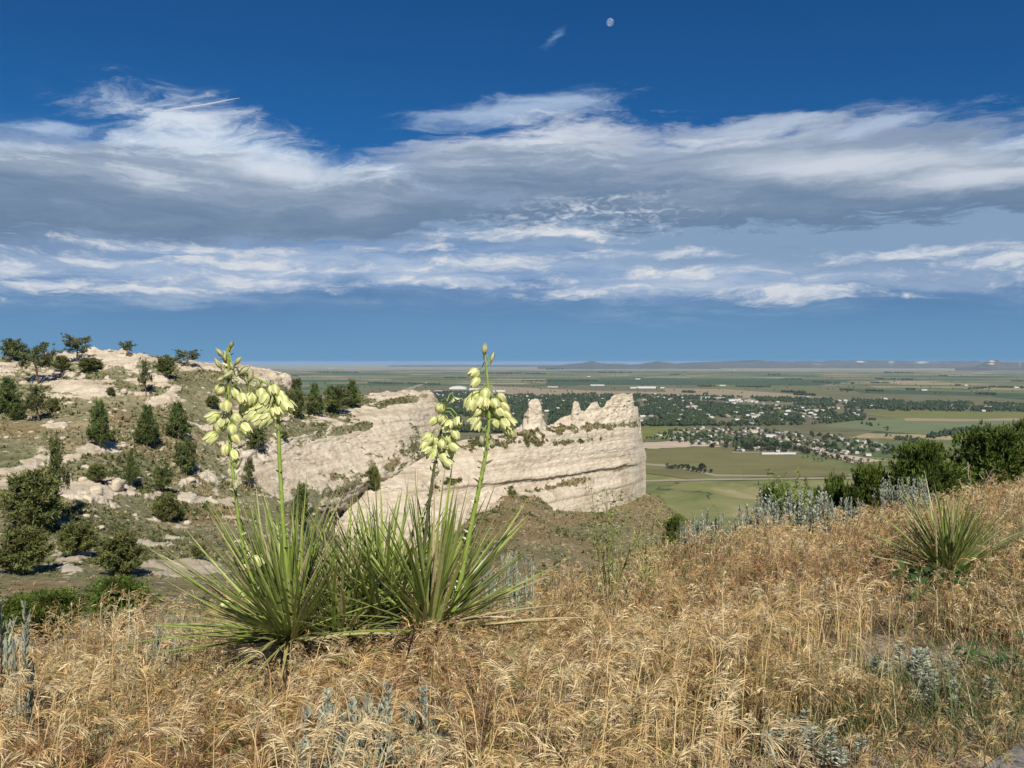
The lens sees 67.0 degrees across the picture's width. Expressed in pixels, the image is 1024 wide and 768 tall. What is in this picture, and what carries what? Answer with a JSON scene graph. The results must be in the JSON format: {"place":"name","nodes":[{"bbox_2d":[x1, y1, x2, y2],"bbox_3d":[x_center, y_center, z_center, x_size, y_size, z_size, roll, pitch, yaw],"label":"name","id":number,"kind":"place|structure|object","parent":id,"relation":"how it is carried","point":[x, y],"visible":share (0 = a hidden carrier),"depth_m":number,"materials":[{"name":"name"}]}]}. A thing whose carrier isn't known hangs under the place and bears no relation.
{"place":"outdoors","nodes":[
{"label":"outdoors","id":0,"kind":"place"},
{"bbox_2d":[0,347,451,630],"bbox_3d":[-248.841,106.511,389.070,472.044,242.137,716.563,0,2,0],"label":"hill","id":1,"kind":"structure","parent":0,"point":[314,456],"depth_m":143.44,"materials":[{"name":"stone"}]},
{"bbox_2d":[0,376,24,412],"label":"pine tree","id":2,"kind":"object","parent":1,"relation":"on","point":[8,395],"visible":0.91,"depth_m":130.81,"materials":[{"name":"green plant"}]},
{"bbox_2d":[0,338,24,360],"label":"pine tree","id":3,"kind":"object","parent":1,"relation":"on","point":[8,345],"visible":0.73,"depth_m":172.56,"materials":[{"name":"green plant"}]},
{"bbox_2d":[5,402,26,419],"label":"pine tree","id":4,"kind":"object","parent":1,"relation":"on","point":[16,411],"visible":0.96,"depth_m":127.63,"materials":[{"name":"green plant"}]},
{"bbox_2d":[0,520,56,574],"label":"juniper tree","id":5,"kind":"object","parent":1,"relation":"on","point":[24,549],"visible":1,"depth_m":56.40,"materials":[{"name":"green plant"}]},
{"bbox_2d":[0,467,67,529],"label":"juniper tree","id":6,"kind":"object","parent":1,"relation":"on","point":[34,490],"visible":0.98,"depth_m":77.08,"materials":[{"name":"green plant"}]},
{"bbox_2d":[8,340,63,383],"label":"pine tree","id":7,"kind":"object","parent":1,"relation":"on","point":[43,359],"visible":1,"depth_m":148.21,"materials":[{"name":"green plant"}]},
{"bbox_2d":[20,383,53,420],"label":"pine tree","id":8,"kind":"object","parent":1,"relation":"on","point":[35,400],"visible":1,"depth_m":127.21,"materials":[{"name":"green plant"}]},
{"bbox_2d":[45,397,59,411],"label":"juniper bush","id":9,"kind":"object","parent":1,"relation":"on","point":[56,402],"visible":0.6,"depth_m":133.50,"materials":[{"name":"green plant"}]},
{"bbox_2d":[42,429,74,520],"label":"pine tree","id":10,"kind":"object","parent":1,"relation":"on","point":[56,459],"visible":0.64,"depth_m":82.34,"materials":[{"name":"green plant"}]},
{"bbox_2d":[51,355,72,370],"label":"juniper bush","id":11,"kind":"object","parent":1,"relation":"on","point":[63,362],"visible":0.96,"depth_m":158.81,"materials":[{"name":"green plant"}]},
{"bbox_2d":[60,333,90,361],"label":"pine tree","id":12,"kind":"object","parent":1,"relation":"on","point":[74,343],"visible":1,"depth_m":164.46,"materials":[{"name":"green plant"}]},
{"bbox_2d":[51,518,102,555],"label":"juniper tree","id":13,"kind":"object","parent":1,"relation":"on","point":[73,537],"visible":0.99,"depth_m":66.18,"materials":[{"name":"green plant"}]},
{"bbox_2d":[76,357,106,370],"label":"juniper bush","id":14,"kind":"object","parent":1,"relation":"on","point":[90,363],"visible":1,"depth_m":158.01,"materials":[{"name":"green plant"}]},
{"bbox_2d":[88,485,103,494],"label":"boulder","id":15,"kind":"object","parent":1,"relation":"on","point":[98,489],"visible":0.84,"depth_m":95.97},
{"bbox_2d":[84,464,110,481],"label":"juniper bush","id":16,"kind":"object","parent":1,"relation":"on","point":[96,472],"visible":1,"depth_m":101.14,"materials":[{"name":"green plant"}]},
{"bbox_2d":[86,398,116,448],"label":"pine tree","id":17,"kind":"object","parent":1,"relation":"on","point":[98,432],"visible":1,"depth_m":116.98,"materials":[{"name":"green plant"}]},
{"bbox_2d":[104,478,126,491],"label":"boulder","id":18,"kind":"object","parent":1,"relation":"on","point":[116,484],"visible":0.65,"depth_m":103.05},
{"bbox_2d":[85,530,148,576],"bbox_3d":[-29.641,12.862,58.142,4.346,3.694,4.058,-1,2,-24],"label":"juniper tree","id":19,"kind":"object","parent":1,"relation":"on","point":[113,551],"visible":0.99,"depth_m":57.69,"materials":[{"name":"green plant"}]},
{"bbox_2d":[117,340,135,355],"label":"pine tree","id":20,"kind":"object","parent":1,"relation":"on","point":[128,345],"visible":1,"depth_m":170.53,"materials":[{"name":"green plant"}]},
{"bbox_2d":[121,449,139,485],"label":"pine tree","id":21,"kind":"object","parent":1,"relation":"on","point":[132,474],"visible":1,"depth_m":108.39,"materials":[{"name":"green plant"}]},
{"bbox_2d":[137,356,154,396],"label":"pine tree","id":22,"kind":"object","parent":1,"relation":"on","point":[143,380],"visible":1,"depth_m":146.67,"materials":[{"name":"green plant"}]},
{"bbox_2d":[132,403,162,446],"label":"pine tree","id":23,"kind":"object","parent":1,"relation":"on","point":[147,422],"visible":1,"depth_m":127.17,"materials":[{"name":"green plant"}]},
{"bbox_2d":[152,464,175,491],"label":"pine tree","id":24,"kind":"object","parent":1,"relation":"on","point":[162,477],"visible":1,"depth_m":111.59,"materials":[{"name":"green plant"}]},
{"bbox_2d":[151,354,177,377],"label":"pine tree","id":25,"kind":"object","parent":1,"relation":"on","point":[166,364],"visible":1,"depth_m":156.60,"materials":[{"name":"green plant"}]},
{"bbox_2d":[150,491,184,521],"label":"juniper bush","id":26,"kind":"object","parent":1,"relation":"on","point":[166,508],"visible":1,"depth_m":99.80,"materials":[{"name":"green plant"}]},
{"bbox_2d":[162,401,193,439],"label":"pine tree","id":27,"kind":"object","parent":1,"relation":"on","point":[177,424],"visible":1,"depth_m":135.68,"materials":[{"name":"green plant"}]},
{"bbox_2d":[171,437,197,475],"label":"pine tree","id":28,"kind":"object","parent":1,"relation":"on","point":[183,453],"visible":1,"depth_m":126.79,"materials":[{"name":"green plant"}]},
{"bbox_2d":[172,349,201,366],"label":"pine tree","id":29,"kind":"object","parent":1,"relation":"on","point":[180,353],"visible":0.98,"depth_m":172.14,"materials":[{"name":"green plant"}]},
{"bbox_2d":[190,543,209,558],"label":"juniper bush","id":30,"kind":"object","parent":1,"relation":"on","point":[197,552],"visible":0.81,"depth_m":70.01,"materials":[{"name":"green plant"}]},
{"bbox_2d":[205,395,220,407],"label":"juniper bush","id":31,"kind":"object","parent":1,"relation":"on","point":[212,401],"visible":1,"depth_m":155.09,"materials":[{"name":"green plant"}]},
{"bbox_2d":[241,457,254,488],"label":"pine tree","id":32,"kind":"object","parent":1,"relation":"on","point":[248,467],"visible":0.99,"depth_m":136.97,"materials":[{"name":"green plant"}]},
{"bbox_2d":[245,426,269,451],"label":"pine tree","id":33,"kind":"object","parent":1,"relation":"on","point":[259,440],"visible":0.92,"depth_m":151.79,"materials":[{"name":"green plant"}]},
{"bbox_2d":[286,387,304,418],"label":"pine tree","id":34,"kind":"object","parent":1,"relation":"on","point":[295,397],"visible":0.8,"depth_m":176.65,"materials":[{"name":"green plant"}]},
{"bbox_2d":[292,378,302,387],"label":"pine tree","id":35,"kind":"object","parent":1,"relation":"on","point":[297,383],"visible":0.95,"depth_m":192.32,"materials":[{"name":"green plant"}]},
{"bbox_2d":[289,481,314,527],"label":"pine tree","id":36,"kind":"object","parent":1,"relation":"on","point":[300,494],"visible":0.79,"depth_m":124.95,"materials":[{"name":"green plant"}]},
{"bbox_2d":[305,383,325,416],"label":"pine tree","id":37,"kind":"object","parent":1,"relation":"on","point":[315,404],"visible":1,"depth_m":187.47,"materials":[{"name":"green plant"}]},
{"bbox_2d":[322,384,352,412],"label":"pine tree","id":38,"kind":"object","parent":1,"relation":"on","point":[338,394],"visible":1,"depth_m":197.10,"materials":[{"name":"green plant"}]},
{"bbox_2d":[0,353,691,630],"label":"slope grass","id":39,"kind":"structure","parent":1,"relation":"on","point":[152,535],"depth_m":128.81,"materials":[{"name":"grass blades"}]},
{"bbox_2d":[342,378,361,407],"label":"pine tree","id":40,"kind":"object","parent":1,"relation":"on","point":[351,385],"visible":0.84,"depth_m":211.03,"materials":[{"name":"green plant"}]},
{"bbox_2d":[365,465,381,491],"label":"juniper bush","id":41,"kind":"object","parent":1,"relation":"on","point":[373,474],"visible":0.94,"depth_m":180.82,"materials":[{"name":"green plant"}]},
{"bbox_2d":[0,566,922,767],"bbox_3d":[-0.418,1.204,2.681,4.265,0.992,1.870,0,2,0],"label":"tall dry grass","id":42,"kind":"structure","parent":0,"point":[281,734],"depth_m":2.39,"materials":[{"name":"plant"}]},
{"bbox_2d":[388,365,557,366],"bbox_3d":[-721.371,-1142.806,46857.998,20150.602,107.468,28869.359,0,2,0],"label":"hills","id":43,"kind":"structure","parent":0,"point":[467,365],"depth_m":36688.84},
{"bbox_2d":[335,393,645,571],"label":"cliff","id":44,"kind":"structure","parent":0,"point":[615,458],"depth_m":226.34,"materials":[{"name":"stone"}]},
{"bbox_2d":[0,470,1023,767],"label":"ground","id":45,"kind":"structure","parent":0,"point":[882,649],"depth_m":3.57,"materials":[{"name":"plant"}]},
{"bbox_2d":[0,599,35,765],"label":"sagebrush","id":46,"kind":"object","parent":45,"relation":"on","point":[9,644],"visible":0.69,"depth_m":2.96,"materials":[{"name":"grey plant"}]},
{"bbox_2d":[0,593,50,644],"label":"juniper tree","id":47,"kind":"object","parent":45,"relation":"on","point":[11,606],"visible":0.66,"depth_m":12.02,"materials":[{"name":"green plant"}]},
{"bbox_2d":[16,586,96,642],"bbox_3d":[-7.902,3.975,13.101,1.419,1.060,1.616,0,2,9],"label":"juniper tree","id":48,"kind":"object","parent":45,"relation":"on","point":[46,598],"visible":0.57,"depth_m":12.96,"materials":[{"name":"green plant"}]},
{"bbox_2d":[84,574,162,637],"bbox_3d":[-7.742,4.411,15.240,1.539,1.356,1.394,-1,2,-38],"label":"juniper tree","id":49,"kind":"object","parent":45,"relation":"on","point":[121,582],"visible":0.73,"depth_m":15.05,"materials":[{"name":"green plant"}]},
{"bbox_2d":[110,593,146,706],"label":"dry twigs","id":50,"kind":"object","parent":45,"relation":"on","point":[128,641],"visible":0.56,"depth_m":3.93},
{"bbox_2d":[145,611,200,707],"bbox_3d":[-1.728,1.418,3.931,0.249,0.488,0.269,0,2,-1],"label":"sagebrush","id":51,"kind":"object","parent":45,"relation":"on","point":[158,641],"visible":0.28,"depth_m":3.88,"materials":[{"name":"grey plant"}]},
{"bbox_2d":[94,341,424,710],"bbox_3d":[-0.981,0.702,3.324,1.333,1.771,1.452,0,2,0],"label":"yucca plant","id":52,"kind":"object","parent":45,"relation":"on","point":[283,636],"visible":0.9,"depth_m":3.23,"materials":[{"name":"green plant"}]},
{"bbox_2d":[294,685,384,767],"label":"sagebrush","id":53,"kind":"object","parent":45,"relation":"on","point":[342,732],"visible":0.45,"depth_m":2.40,"materials":[{"name":"grey plant"}]},
{"bbox_2d":[339,680,417,767],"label":"sagebrush","id":54,"kind":"object","parent":45,"relation":"on","point":[385,720],"visible":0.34,"depth_m":2.45,"materials":[{"name":"grey plant"}]},
{"bbox_2d":[237,343,583,669],"bbox_3d":[-0.410,0.709,3.345,1.570,1.780,1.195,-1,2,-25],"label":"yucca plant","id":55,"kind":"object","parent":45,"relation":"on","point":[428,584],"visible":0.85,"depth_m":3.29,"materials":[{"name":"green plant"}]},
{"bbox_2d":[403,684,454,767],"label":"sagebrush","id":56,"kind":"object","parent":45,"relation":"on","point":[424,711],"visible":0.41,"depth_m":2.52,"materials":[{"name":"grey plant"}]},
{"bbox_2d":[476,550,535,632],"bbox_3d":[-0.039,1.344,4.655,0.370,0.686,0.342,0,2,-11],"label":"sagebrush","id":57,"kind":"object","parent":45,"relation":"on","point":[518,598],"visible":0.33,"depth_m":4.62,"materials":[{"name":"grey plant"}]},
{"bbox_2d":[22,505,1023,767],"bbox_3d":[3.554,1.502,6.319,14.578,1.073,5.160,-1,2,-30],"label":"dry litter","id":58,"kind":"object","parent":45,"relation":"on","point":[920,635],"visible":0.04,"depth_m":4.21,"materials":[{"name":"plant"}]},
{"bbox_2d":[568,482,655,615],"bbox_3d":[0.692,1.197,5.448,0.387,1.023,0.565,-2,2,-44],"label":"sweet clover","id":59,"kind":"object","parent":45,"relation":"on","point":[609,543],"visible":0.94,"depth_m":5.44,"materials":[{"name":"green plant"}]},
{"bbox_2d":[631,508,669,602],"bbox_3d":[1.005,1.289,5.690,0.297,0.846,0.516,0,2,0],"label":"sweet clover","id":60,"kind":"object","parent":45,"relation":"on","point":[642,566],"visible":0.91,"depth_m":5.59,"materials":[{"name":"green plant"}]},
{"bbox_2d":[638,737,704,767],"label":"broadleaf weed","id":61,"kind":"object","parent":45,"relation":"on","point":[670,751],"visible":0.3,"depth_m":2.56,"materials":[{"name":"green plant"}]},
{"bbox_2d":[657,511,688,571],"bbox_3d":[2.582,2.975,12.104,0.515,1.984,0.571,-1,2,-39],"label":"juniper tree","id":62,"kind":"object","parent":45,"relation":"on","point":[673,523],"visible":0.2,"depth_m":12.03,"materials":[{"name":"green plant"}]},
{"bbox_2d":[677,520,710,569],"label":"sagebrush","id":63,"kind":"object","parent":45,"relation":"on","point":[689,534],"visible":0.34,"depth_m":7.65,"materials":[{"name":"grey plant"}]},
{"bbox_2d":[685,508,739,561],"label":"sagebrush","id":64,"kind":"object","parent":45,"relation":"on","point":[717,524],"visible":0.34,"depth_m":7.91,"materials":[{"name":"grey plant"}]},
{"bbox_2d":[689,673,744,738],"bbox_3d":[0.809,1.274,3.036,0.240,0.288,0.189,0,2,0],"label":"broadleaf weed","id":65,"kind":"object","parent":45,"relation":"on","point":[712,701],"visible":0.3,"depth_m":3.02,"materials":[{"name":"green plant"}]},
{"bbox_2d":[730,503,783,553],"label":"sagebrush","id":66,"kind":"object","parent":45,"relation":"on","point":[741,519],"visible":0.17,"depth_m":8.65,"materials":[{"name":"grey plant"}]},
{"bbox_2d":[755,476,796,522],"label":"shrub","id":67,"kind":"object","parent":45,"relation":"on","point":[765,491],"visible":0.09,"depth_m":17.03,"materials":[{"name":"green plant"}]},
{"bbox_2d":[743,486,839,544],"bbox_3d":[3.270,1.595,8.930,1.132,0.821,1.079,0,2,-3],"label":"sagebrush","id":68,"kind":"object","parent":45,"relation":"on","point":[788,508],"visible":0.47,"depth_m":8.83,"materials":[{"name":"grey plant"}]},
{"bbox_2d":[766,467,827,538],"bbox_3d":[3.474,1.652,9.611,0.750,1.260,0.953,0,2,0],"label":"sweet clover","id":69,"kind":"object","parent":45,"relation":"on","point":[785,492],"visible":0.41,"depth_m":9.52,"materials":[{"name":"green plant"}]},
{"bbox_2d":[761,709,867,767],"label":"sagebrush","id":70,"kind":"object","parent":45,"relation":"on","point":[842,755],"visible":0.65,"depth_m":2.62,"materials":[{"name":"grey plant"}]},
{"bbox_2d":[811,471,848,522],"bbox_3d":[6.462,3.386,15.613,0.906,3.437,1.000,0,2,-7],"label":"juniper tree","id":71,"kind":"object","parent":45,"relation":"on","point":[834,486],"visible":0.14,"depth_m":15.42,"materials":[{"name":"green plant"}]},
{"bbox_2d":[822,496,864,536],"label":"sagebrush","id":72,"kind":"object","parent":45,"relation":"on","point":[851,510],"visible":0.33,"depth_m":9.42,"materials":[{"name":"grey plant"}]},
{"bbox_2d":[834,459,894,534],"bbox_3d":[6.798,2.869,14.627,1.227,3.004,1.397,-2,2,-44],"label":"juniper tree","id":73,"kind":"object","parent":45,"relation":"on","point":[864,478],"visible":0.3,"depth_m":14.43,"materials":[{"name":"green plant"}]},
{"bbox_2d":[872,474,933,516],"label":"sagebrush","id":74,"kind":"object","parent":45,"relation":"on","point":[884,496],"visible":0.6,"depth_m":9.56,"materials":[{"name":"grey plant"}]},
{"bbox_2d":[869,437,978,513],"bbox_3d":[7.558,2.342,14.118,1.606,2.806,1.448,2,2,43],"label":"juniper tree","id":75,"kind":"object","parent":45,"relation":"on","point":[915,459],"visible":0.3,"depth_m":13.95,"materials":[{"name":"green plant"}]},
{"bbox_2d":[880,561,970,601],"bbox_3d":[2.771,1.333,5.137,0.591,0.247,0.478,0,2,0],"label":"broadleaf weed","id":76,"kind":"object","parent":45,"relation":"on","point":[911,575],"visible":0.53,"depth_m":5.13,"materials":[{"name":"green plant"}]},
{"bbox_2d":[867,640,998,718],"bbox_3d":[1.685,1.214,3.128,0.318,0.250,0.456,-1,2,-20],"label":"sagebrush","id":77,"kind":"object","parent":45,"relation":"on","point":[917,654],"visible":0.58,"depth_m":3.11,"materials":[{"name":"grey plant"}]},
{"bbox_2d":[846,470,1023,592],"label":"yucca plant","id":78,"kind":"object","parent":45,"relation":"on","point":[954,544],"visible":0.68,"depth_m":5.42,"materials":[{"name":"green plant"}]},
{"bbox_2d":[916,457,976,508],"bbox_3d":[7.384,2.161,13.066,1.036,1.851,1.144,0,2,-14],"label":"juniper tree","id":79,"kind":"object","parent":45,"relation":"on","point":[945,477],"visible":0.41,"depth_m":12.87,"materials":[{"name":"green plant"}]},
{"bbox_2d":[958,463,997,493],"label":"dry twigs","id":80,"kind":"object","parent":45,"relation":"on","point":[969,480],"visible":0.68,"depth_m":10.13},
{"bbox_2d":[943,419,1023,490],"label":"juniper tree","id":81,"kind":"object","parent":45,"relation":"on","point":[981,451],"visible":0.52,"depth_m":14.23,"materials":[{"name":"green plant"}]},
{"bbox_2d":[951,632,1023,686],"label":"broadleaf weed","id":82,"kind":"object","parent":45,"relation":"on","point":[1005,658],"visible":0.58,"depth_m":3.29,"materials":[{"name":"green plant"}]},
{"bbox_2d":[1008,417,1023,452],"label":"juniper tree","id":83,"kind":"object","parent":45,"relation":"on","point":[1018,425],"visible":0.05,"depth_m":15.05,"materials":[{"name":"green plant"}]},
{"bbox_2d":[0,0,1023,364],"label":"sky","id":84,"kind":"structure","parent":0,"point":[288,182],"materials":[{"name":"blue"}]},
{"bbox_2d":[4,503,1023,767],"bbox_3d":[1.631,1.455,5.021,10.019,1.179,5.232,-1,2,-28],"label":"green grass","id":85,"kind":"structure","parent":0,"point":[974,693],"depth_m":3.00,"materials":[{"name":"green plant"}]},
{"bbox_2d":[398,493,691,615],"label":"slope","id":86,"kind":"structure","parent":0,"point":[539,556],"depth_m":165.09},
{"bbox_2d":[538,361,720,368],"bbox_3d":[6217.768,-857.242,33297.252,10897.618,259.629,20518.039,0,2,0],"label":"hills","id":87,"kind":"structure","parent":0,"point":[649,365],"depth_m":25467.78,"materials":[{"name":"grey"}]},
{"bbox_2d":[251,364,1023,551],"bbox_3d":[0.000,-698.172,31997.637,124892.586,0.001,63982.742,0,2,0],"label":"farmland plain","id":88,"kind":"structure","parent":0,"point":[686,499],"depth_m":9106.02,"materials":[{"name":"plant"}]},
{"bbox_2d":[278,368,1023,446],"bbox_3d":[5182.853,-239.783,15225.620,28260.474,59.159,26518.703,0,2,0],"label":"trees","id":89,"kind":"object","parent":88,"relation":"on","point":[694,416],"visible":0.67,"depth_m":3507.58,"materials":[{"name":"green plant"}]},
{"bbox_2d":[428,390,991,423],"bbox_3d":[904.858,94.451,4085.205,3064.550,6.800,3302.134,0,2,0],"label":"houses","id":90,"kind":"structure","parent":88,"relation":"on","point":[695,406],"depth_m":3422.96,"materials":[{"name":"paint"}]},
{"bbox_2d":[478,386,832,397],"bbox_3d":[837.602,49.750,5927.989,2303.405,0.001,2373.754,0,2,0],"label":"field","id":91,"kind":"structure","parent":0,"point":[518,390],"depth_m":5726.11,"materials":[{"name":"plant"}]},
{"bbox_2d":[319,386,1023,456],"bbox_3d":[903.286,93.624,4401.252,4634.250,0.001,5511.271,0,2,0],"label":"field","id":92,"kind":"structure","parent":0,"point":[804,429],"depth_m":3642.04,"materials":[{"name":"plant"}]},
{"bbox_2d":[641,426,704,439],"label":"field","id":93,"kind":"structure","parent":0,"point":[651,431],"depth_m":2432.65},
{"bbox_2d":[643,441,715,448],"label":"bare ground","id":94,"kind":"structure","parent":0,"point":[664,444],"depth_m":2049.07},
{"bbox_2d":[546,379,847,385],"bbox_3d":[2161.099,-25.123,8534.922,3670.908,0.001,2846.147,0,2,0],"label":"field","id":95,"kind":"structure","parent":0,"point":[721,382],"depth_m":8215.15,"materials":[{"name":"plant"}]},
{"bbox_2d":[646,463,771,475],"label":"road","id":96,"kind":"structure","parent":0,"point":[704,472],"depth_m":1516.18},
{"bbox_2d":[664,388,813,397],"bbox_3d":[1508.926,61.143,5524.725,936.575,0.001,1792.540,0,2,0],"label":"field","id":97,"kind":"structure","parent":0,"point":[730,392],"depth_m":5360.30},
{"bbox_2d":[645,446,847,478],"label":"field","id":98,"kind":"structure","parent":0,"point":[722,460],"depth_m":1666.65,"materials":[{"name":"plant"}]},
{"bbox_2d":[761,452,795,453],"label":"warehouse","id":99,"kind":"structure","parent":98,"relation":"on","point":[778,452],"depth_m":1826.13,"materials":[{"name":"white"}]},
{"bbox_2d":[646,477,851,481],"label":"road","id":100,"kind":"structure","parent":0,"point":[732,479],"depth_m":1438.49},
{"bbox_2d":[676,360,1021,367],"bbox_3d":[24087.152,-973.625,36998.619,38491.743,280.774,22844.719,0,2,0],"label":"hills","id":101,"kind":"structure","parent":0,"point":[837,364],"depth_m":28449.23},
{"bbox_2d":[813,446,884,462],"bbox_3d":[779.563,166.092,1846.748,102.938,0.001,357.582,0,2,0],"label":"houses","id":102,"kind":"structure","parent":0,"point":[856,458],"depth_m":1770.19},
{"bbox_2d":[698,384,1023,394],"bbox_3d":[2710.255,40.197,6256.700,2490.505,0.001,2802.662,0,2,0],"label":"field","id":103,"kind":"structure","parent":0,"point":[815,389],"depth_m":6136.40,"materials":[{"name":"plant"}]},
{"bbox_2d":[822,442,918,457],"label":"field","id":104,"kind":"structure","parent":0,"point":[876,453],"depth_m":1956.12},
{"bbox_2d":[819,418,1019,435],"bbox_3d":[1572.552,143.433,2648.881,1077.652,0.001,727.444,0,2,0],"label":"field","id":105,"kind":"structure","parent":0,"point":[910,427],"depth_m":2664.02,"materials":[{"name":"plant"}]},
{"bbox_2d":[850,388,1023,396],"bbox_3d":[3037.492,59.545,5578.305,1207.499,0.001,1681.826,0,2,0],"label":"field","id":106,"kind":"structure","parent":0,"point":[912,392],"depth_m":5358.83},
{"bbox_2d":[863,411,1023,418],"bbox_3d":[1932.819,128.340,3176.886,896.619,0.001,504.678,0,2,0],"label":"field","id":107,"kind":"structure","parent":0,"point":[939,414],"depth_m":3221.11,"materials":[{"name":"plant"}]},
{"bbox_2d":[904,418,1022,421],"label":"field","id":108,"kind":"structure","parent":0,"point":[943,419],"depth_m":2940.31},
{"bbox_2d":[956,360,1023,370],"bbox_3d":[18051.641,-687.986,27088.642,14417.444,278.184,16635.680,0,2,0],"label":"hills","id":109,"kind":"structure","parent":0,"point":[993,365],"depth_m":20717.56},
{"bbox_2d":[984,739,1023,767],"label":"path","id":110,"kind":"structure","parent":0,"point":[1017,761],"depth_m":2.59,"materials":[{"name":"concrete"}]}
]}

